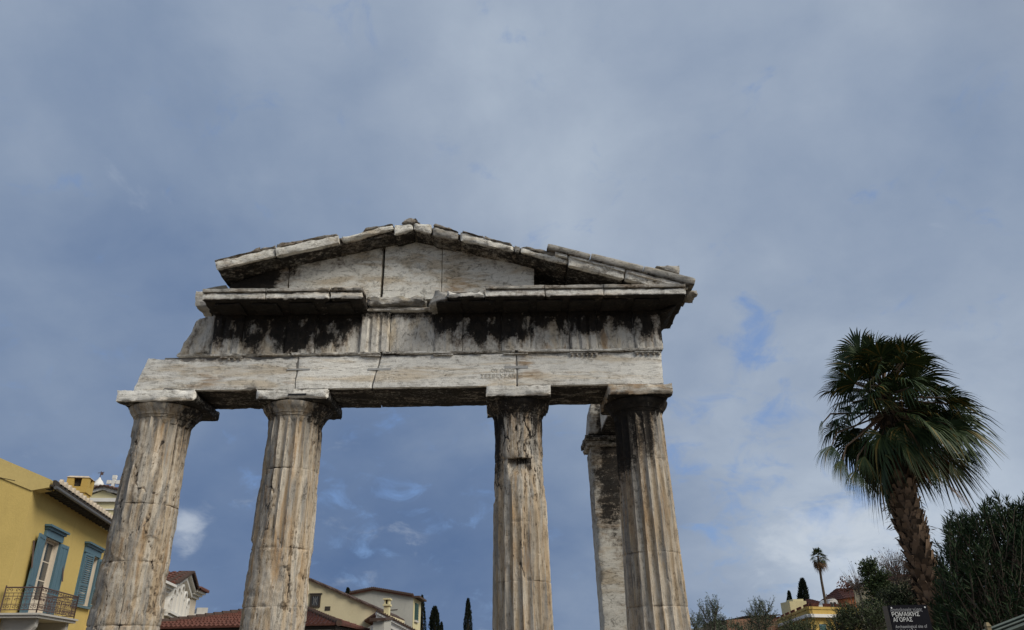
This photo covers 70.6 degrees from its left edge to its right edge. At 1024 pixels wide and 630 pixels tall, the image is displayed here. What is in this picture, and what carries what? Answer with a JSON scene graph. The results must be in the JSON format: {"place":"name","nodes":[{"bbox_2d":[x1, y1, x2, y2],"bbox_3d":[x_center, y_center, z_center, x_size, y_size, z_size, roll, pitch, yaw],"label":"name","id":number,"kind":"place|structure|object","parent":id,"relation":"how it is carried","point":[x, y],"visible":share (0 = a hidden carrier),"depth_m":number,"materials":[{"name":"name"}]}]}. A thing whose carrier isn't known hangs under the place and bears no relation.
{"place":"outdoors","nodes":[
{"label":"outdoors","id":0,"kind":"place"},
{"bbox_2d":[90,471,119,514],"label":"church","id":1,"kind":"structure","parent":0,"point":[104,496],"depth_m":45.17,"materials":[{"name":"yellow paint"}]},
{"bbox_2d":[160,607,369,629],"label":"house","id":2,"kind":"structure","parent":0,"point":[231,619],"depth_m":22.59,"materials":[{"name":"tile"}]},
{"bbox_2d":[308,577,404,627],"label":"gable house","id":3,"kind":"structure","parent":0,"point":[329,600],"depth_m":29.70,"materials":[{"name":"beige paint"}]},
{"bbox_2d":[309,593,321,606],"bbox_3d":[-8.081,11.716,29.710,0.525,0.541,0.058,-1,-25,-1],"label":"window","id":4,"kind":"structure","parent":3,"relation":"in","point":[315,598],"depth_m":29.72,"materials":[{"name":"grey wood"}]},
{"bbox_2d":[369,617,392,629],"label":"chimney","id":5,"kind":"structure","parent":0,"point":[383,623],"depth_m":22.05,"materials":[{"name":"paint"}]},
{"bbox_2d":[349,587,426,629],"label":"tall house","id":6,"kind":"structure","parent":0,"point":[406,606],"depth_m":39.13,"materials":[{"name":"paint"}]},
{"bbox_2d":[364,609,414,629],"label":"white house","id":7,"kind":"structure","parent":0,"point":[396,624],"depth_m":24.68,"materials":[{"name":"paint"}]},
{"bbox_2d":[0,0,1023,629],"label":"sky","id":8,"kind":"structure","parent":0,"point":[818,170],"materials":[{"name":"blue"}]},
{"bbox_3d":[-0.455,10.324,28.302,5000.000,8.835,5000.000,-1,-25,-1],"label":"ground","id":9,"kind":"structure","parent":0,"visible":0},
{"bbox_2d":[0,458,112,629],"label":"house","id":10,"kind":"structure","parent":9,"relation":"on","point":[53,536],"depth_m":21.68,"materials":[{"name":"yellow paint"}]},
{"bbox_2d":[19,524,69,614],"bbox_3d":[-14.287,7.805,21.943,0.530,2.580,2.905,5,-26,-13],"label":"balcony door","id":11,"kind":"structure","parent":10,"relation":"in","point":[46,570],"depth_m":22.34,"materials":[{"name":"blue paint"}]},
{"bbox_2d":[72,541,104,609],"bbox_3d":[-15.371,9.484,26.163,0.530,2.104,2.833,5,-26,-13],"label":"window","id":12,"kind":"structure","parent":10,"relation":"in","point":[85,587],"depth_m":25.88,"materials":[{"name":"blue paint"}]},
{"bbox_2d":[91,571,209,618],"bbox_3d":[-19.999,12.999,29.536,12.530,5.791,8.862,4,-26,-11],"label":"villa","id":13,"kind":"object","parent":9,"relation":"on","point":[185,591],"visible":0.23,"depth_m":31.15,"materials":[{"name":"beige paint"}]},
{"bbox_2d":[164,596,172,609],"bbox_3d":[-13.854,11.624,29.215,0.237,0.529,0.646,4,-26,-11],"label":"window","id":14,"kind":"structure","parent":13,"relation":"in","point":[167,600],"depth_m":28.98,"materials":[{"name":"white paint"}]},
{"bbox_2d":[166,588,176,611],"bbox_3d":[-13.950,11.663,29.690,0.237,0.907,0.646,4,-26,-11],"label":"window","id":15,"kind":"structure","parent":13,"relation":"in","point":[173,593],"depth_m":29.72,"materials":[{"name":"white paint"}]},
{"bbox_2d":[174,586,180,612],"bbox_3d":[-14.108,11.943,30.388,0.237,1.070,0.646,4,-26,-11],"label":"window","id":16,"kind":"structure","parent":13,"relation":"in","point":[179,587],"depth_m":30.49,"materials":[{"name":"white paint"}]},
{"bbox_2d":[177,584,184,614],"bbox_3d":[-14.264,12.219,31.084,0.237,1.237,0.646,4,-26,-11],"label":"window","id":17,"kind":"structure","parent":13,"relation":"in","point":[182,585],"depth_m":31.16,"materials":[{"name":"white paint"}]},
{"bbox_2d":[181,591,187,615],"bbox_3d":[-14.424,12.674,31.732,0.237,1.044,0.646,4,-26,-11],"label":"window","id":18,"kind":"structure","parent":13,"relation":"in","point":[186,593],"depth_m":31.86,"materials":[{"name":"white paint"}]},
{"bbox_2d":[185,598,189,615],"bbox_3d":[-14.581,13.128,32.365,0.237,0.839,0.646,4,-26,-11],"label":"window","id":19,"kind":"structure","parent":13,"relation":"in","point":[188,599],"depth_m":32.52,"materials":[{"name":"white paint"}]},
{"bbox_2d":[194,608,207,614],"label":"apartment block","id":20,"kind":"structure","parent":9,"relation":"on","point":[201,610],"depth_m":68.91,"materials":[{"name":"white paint"}]},
{"bbox_2d":[86,218,697,629],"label":"marble gateway","id":21,"kind":"object","parent":9,"relation":"on","point":[300,342],"visible":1,"depth_m":13.87,"materials":[{"name":"stone"}]},
{"bbox_2d":[420,594,426,629],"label":"cypress","id":22,"kind":"object","parent":9,"relation":"on","point":[422,624],"visible":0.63,"depth_m":50.61,"materials":[{"name":"green plant"}]},
{"bbox_2d":[428,606,441,629],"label":"cypress","id":23,"kind":"object","parent":9,"relation":"on","point":[434,623],"visible":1,"depth_m":47.69,"materials":[{"name":"green plant"}]},
{"bbox_2d":[463,598,472,629],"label":"cypress","id":24,"kind":"object","parent":9,"relation":"on","point":[467,624],"visible":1,"depth_m":46.06,"materials":[{"name":"green plant"}]},
{"bbox_2d":[689,611,708,629],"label":"shrub","id":25,"kind":"object","parent":9,"relation":"on","point":[692,619],"visible":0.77,"depth_m":29.53,"materials":[{"name":"green plant"}]},
{"bbox_2d":[693,592,725,629],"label":"olive tree","id":26,"kind":"object","parent":9,"relation":"on","point":[708,614],"visible":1,"depth_m":27.80,"materials":[{"name":"green plant"}]},
{"bbox_2d":[711,613,727,629],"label":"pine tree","id":27,"kind":"object","parent":9,"relation":"on","point":[721,620],"visible":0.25,"depth_m":44.23,"materials":[{"name":"green plant"}]},
{"bbox_2d":[703,618,755,629],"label":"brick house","id":28,"kind":"structure","parent":9,"relation":"on","point":[740,620],"depth_m":64.74,"materials":[{"name":"brown brick"}]},
{"bbox_2d":[697,616,768,629],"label":"shrub","id":29,"kind":"object","parent":9,"relation":"on","point":[737,626],"visible":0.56,"depth_m":33.08,"materials":[{"name":"green plant"}]},
{"bbox_2d":[727,614,779,629],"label":"dark roof house","id":30,"kind":"structure","parent":9,"relation":"on","point":[743,617],"depth_m":68.55,"materials":[{"name":"brick"}]},
{"bbox_2d":[738,595,780,629],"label":"olive tree","id":31,"kind":"object","parent":9,"relation":"on","point":[763,613],"visible":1,"depth_m":30.51,"materials":[{"name":"green plant"}]},
{"bbox_2d":[786,590,791,601],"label":"cypress","id":32,"kind":"object","parent":9,"relation":"on","point":[789,596],"visible":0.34,"depth_m":97.49,"materials":[{"name":"green plant"}]},
{"bbox_2d":[773,611,823,629],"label":"olive tree","id":33,"kind":"object","parent":9,"relation":"on","point":[801,626],"visible":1,"depth_m":25.77,"materials":[{"name":"green plant"}]},
{"bbox_2d":[796,578,809,599],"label":"cypress","id":34,"kind":"object","parent":9,"relation":"on","point":[802,593],"visible":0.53,"depth_m":101.43,"materials":[{"name":"green plant"}]},
{"bbox_2d":[803,599,819,605],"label":"red roof house","id":35,"kind":"structure","parent":9,"relation":"on","point":[809,601],"depth_m":91.24,"materials":[{"name":"tile"}]},
{"bbox_2d":[777,599,858,629],"bbox_3d":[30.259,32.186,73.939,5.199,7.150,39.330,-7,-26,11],"label":"neoclassical house","id":36,"kind":"structure","parent":9,"relation":"on","point":[798,608],"depth_m":59.48,"materials":[{"name":"yellow paint"}]},
{"bbox_2d":[810,547,828,603],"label":"fan palm","id":37,"kind":"object","parent":9,"relation":"on","point":[819,564],"visible":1,"depth_m":68.64,"materials":[{"name":"green plant"}]},
{"bbox_2d":[819,599,837,606],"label":"chapel","id":38,"kind":"structure","parent":9,"relation":"on","point":[833,602],"depth_m":84.33,"materials":[{"name":"white paint"}]},
{"bbox_2d":[821,588,856,606],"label":"orange house","id":39,"kind":"structure","parent":9,"relation":"on","point":[838,594],"depth_m":88.23,"materials":[{"name":"tile"}]},
{"bbox_2d":[837,576,860,606],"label":"red shrub","id":40,"kind":"object","parent":9,"relation":"on","point":[846,586],"visible":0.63,"depth_m":75.55,"materials":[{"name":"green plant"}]},
{"bbox_2d":[841,561,866,627],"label":"bare shrub","id":41,"kind":"object","parent":9,"relation":"on","point":[857,586],"visible":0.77,"depth_m":54.79,"materials":[{"name":"brown plant"}]},
{"bbox_2d":[820,594,893,629],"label":"olive tree","id":42,"kind":"object","parent":9,"relation":"on","point":[848,617],"visible":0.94,"depth_m":22.09,"materials":[{"name":"green plant"}]},
{"bbox_2d":[855,555,900,626],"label":"leafy tree","id":43,"kind":"object","parent":9,"relation":"on","point":[877,579],"visible":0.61,"depth_m":47.25,"materials":[{"name":"green plant"}]},
{"bbox_2d":[853,574,909,629],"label":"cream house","id":44,"kind":"structure","parent":9,"relation":"on","point":[858,598],"depth_m":80.49,"materials":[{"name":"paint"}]},
{"bbox_2d":[870,547,911,589],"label":"bare tree","id":45,"kind":"object","parent":9,"relation":"on","point":[895,573],"visible":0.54,"depth_m":53.13,"materials":[{"name":"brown plant"}]},
{"bbox_2d":[875,581,918,623],"bbox_3d":[21.705,16.876,38.709,4.017,5.132,3.252,-1,-25,-1],"label":"dark tree","id":46,"kind":"object","parent":9,"relation":"on","point":[900,596],"visible":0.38,"depth_m":39.19,"materials":[{"name":"green plant"}]},
{"bbox_2d":[882,605,932,629],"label":"site sign","id":47,"kind":"object","parent":9,"relation":"on","point":[907,617],"visible":1,"depth_m":6.51,"materials":[{"name":"brown metal"}]},
{"bbox_2d":[814,327,1006,629],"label":"fan palm","id":48,"kind":"object","parent":9,"relation":"on","point":[896,460],"visible":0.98,"depth_m":15.01,"materials":[{"name":"green plant"}]},
{"bbox_2d":[925,489,1023,629],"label":"oleander","id":49,"kind":"object","parent":9,"relation":"on","point":[975,592],"visible":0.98,"depth_m":9.08,"materials":[{"name":"green plant"}]},
{"bbox_2d":[984,622,991,629],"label":"marker post","id":50,"kind":"object","parent":9,"relation":"on","point":[986,624],"visible":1,"depth_m":5.46,"materials":[{"name":"beige stone"}]},
{"bbox_2d":[984,614,1023,629],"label":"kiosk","id":51,"kind":"object","parent":9,"relation":"on","point":[1016,623],"depth_m":5.55,"materials":[{"name":"metal"}]}
]}

